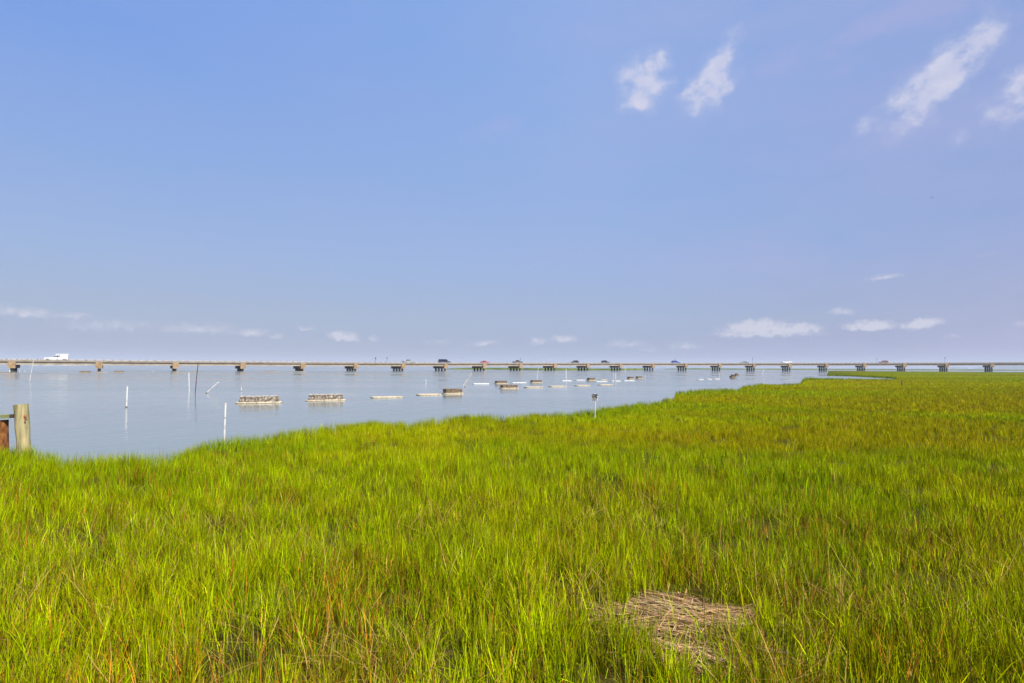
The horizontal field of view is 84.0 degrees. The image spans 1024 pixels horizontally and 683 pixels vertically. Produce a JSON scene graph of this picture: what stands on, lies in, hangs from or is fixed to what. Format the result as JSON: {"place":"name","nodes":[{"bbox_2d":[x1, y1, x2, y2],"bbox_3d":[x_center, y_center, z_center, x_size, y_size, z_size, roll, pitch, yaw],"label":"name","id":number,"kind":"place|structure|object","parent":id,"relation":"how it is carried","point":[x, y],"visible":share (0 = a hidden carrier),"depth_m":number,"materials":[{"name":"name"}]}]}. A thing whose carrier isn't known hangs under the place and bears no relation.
{"place":"outdoors","nodes":[
{"label":"outdoors","id":0,"kind":"place"},
{"bbox_2d":[0,365,1023,467],"bbox_3d":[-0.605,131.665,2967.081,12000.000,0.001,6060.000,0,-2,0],"label":"water","id":1,"kind":"structure","parent":0,"point":[72,409],"depth_m":43.15,"materials":[{"name":"blue liquid"}]},
{"bbox_2d":[125,386,127,407],"bbox_3d":[-20.659,3.224,30.500,0.097,1.626,0.097,0,-2,0],"label":"marker pole","id":2,"kind":"object","parent":1,"relation":"in","point":[126,396],"visible":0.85,"depth_m":30.50,"materials":[{"name":"plastic"}]},
{"bbox_2d":[235,396,282,403],"bbox_3d":[-15.384,3.558,34.658,2.610,0.505,0.863,1,-3,-18],"label":"oyster float","id":3,"kind":"object","parent":1,"relation":"on","point":[256,399],"visible":0.94,"depth_m":34.35,"materials":[{"name":"beige plastic"}]},
{"bbox_2d":[305,394,345,400],"bbox_3d":[-12.169,3.684,37.197,2.511,0.505,0.863,1,-3,-21],"label":"oyster float","id":4,"kind":"object","parent":1,"relation":"on","point":[325,397],"visible":0.96,"depth_m":36.92,"materials":[{"name":"beige plastic"}]},
{"bbox_2d":[370,396,402,397],"bbox_3d":[-9.036,4.034,41.029,2.238,0.157,0.863,2,-3,-26],"label":"oyster float","id":5,"kind":"object","parent":1,"relation":"on","point":[386,397],"visible":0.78,"depth_m":40.98,"materials":[{"name":"beige plastic"}]},
{"bbox_2d":[416,393,441,394],"bbox_3d":[-6.581,4.222,45.079,1.947,0.157,0.863,2,-3,-31],"label":"oyster float","id":6,"kind":"object","parent":1,"relation":"on","point":[430,394],"visible":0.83,"depth_m":44.77,"materials":[{"name":"beige plastic"}]},
{"bbox_2d":[441,388,463,393],"bbox_3d":[-4.941,4.157,47.300,1.787,0.507,0.863,2,-3,-33],"label":"oyster float","id":7,"kind":"object","parent":1,"relation":"on","point":[452,391],"visible":0.94,"depth_m":47.00,"materials":[{"name":"beige plastic"}]},
{"bbox_2d":[494,381,507,383],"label":"oyster float","id":8,"kind":"object","parent":1,"relation":"on","point":[500,382],"visible":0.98,"depth_m":75.18,"materials":[{"name":"beige plastic"}]},
{"bbox_2d":[499,385,518,388],"bbox_3d":[-0.324,4.709,59.001,2.101,0.466,0.863,2,-3,-29],"label":"oyster float","id":9,"kind":"object","parent":1,"relation":"on","point":[508,386],"visible":0.99,"depth_m":58.68,"materials":[{"name":"beige plastic"}]},
{"bbox_2d":[0,358,1023,371],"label":"bridge","id":10,"kind":"structure","parent":1,"relation":"on","point":[15,364],"depth_m":283.38,"materials":[{"name":"concrete"}]},
{"bbox_2d":[43,354,68,359],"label":"work truck","id":11,"kind":"object","parent":10,"relation":"on","point":[63,357],"visible":0.81,"depth_m":194.43,"materials":[{"name":"paint"}]},
{"bbox_2d":[438,359,450,362],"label":"van","id":12,"kind":"object","parent":10,"relation":"on","point":[443,360],"visible":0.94,"depth_m":277.96,"materials":[{"name":"paint"}]},
{"bbox_2d":[529,380,542,382],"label":"oyster float","id":13,"kind":"object","parent":1,"relation":"on","point":[535,381],"visible":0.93,"depth_m":79.64,"materials":[{"name":"beige plastic"}]},
{"bbox_2d":[945,365,1023,368],"bbox_3d":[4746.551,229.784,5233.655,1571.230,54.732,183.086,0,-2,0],"label":"wood","id":14,"kind":"object","parent":1,"relation":"on","point":[1009,367],"visible":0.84,"depth_m":5174.75,"materials":[{"name":"green plant"}]},
{"bbox_2d":[0,371,1023,682],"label":"marsh ground","id":15,"kind":"structure","parent":0,"point":[272,657],"depth_m":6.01,"materials":[{"name":"green plant"}]},
{"bbox_2d":[0,404,30,456],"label":"mooring post","id":16,"kind":"object","parent":15,"relation":"on","point":[21,417],"visible":0.56,"depth_m":13.25,"materials":[{"name":"brown wood"}]},
{"bbox_2d":[223,403,226,440],"bbox_3d":[-7.625,2.266,15.114,0.087,1.255,0.062,0,-2,0],"label":"marker pole","id":17,"kind":"object","parent":15,"relation":"on","point":[225,406],"visible":0.88,"depth_m":15.11,"materials":[{"name":"plastic"}]},
{"bbox_2d":[591,393,597,417],"bbox_3d":[3.384,2.926,23.320,0.262,1.616,0.064,0,-2,0],"label":"warning sign","id":18,"kind":"object","parent":15,"relation":"on","point":[594,397],"visible":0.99,"depth_m":23.32,"materials":[{"name":"plastic"}]},
{"bbox_2d":[579,583,820,679],"bbox_3d":[1.493,2.319,4.721,1.968,0.156,1.846,0,-2,0],"label":"straw mat","id":19,"kind":"object","parent":15,"relation":"on","point":[689,601],"visible":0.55,"depth_m":4.71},
{"bbox_2d":[0,0,1023,368],"label":"sky","id":20,"kind":"structure","parent":0,"point":[336,181],"materials":[{"name":"blue"}]},
{"bbox_2d":[450,368,646,369],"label":"marsh island","id":21,"kind":"structure","parent":0,"point":[555,368],"depth_m":385.05,"materials":[{"name":"green plant"}]},
{"bbox_2d":[684,368,1023,370],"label":"marsh","id":22,"kind":"structure","parent":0,"point":[843,369],"depth_m":590.35,"materials":[{"name":"green plant"}]}
]}

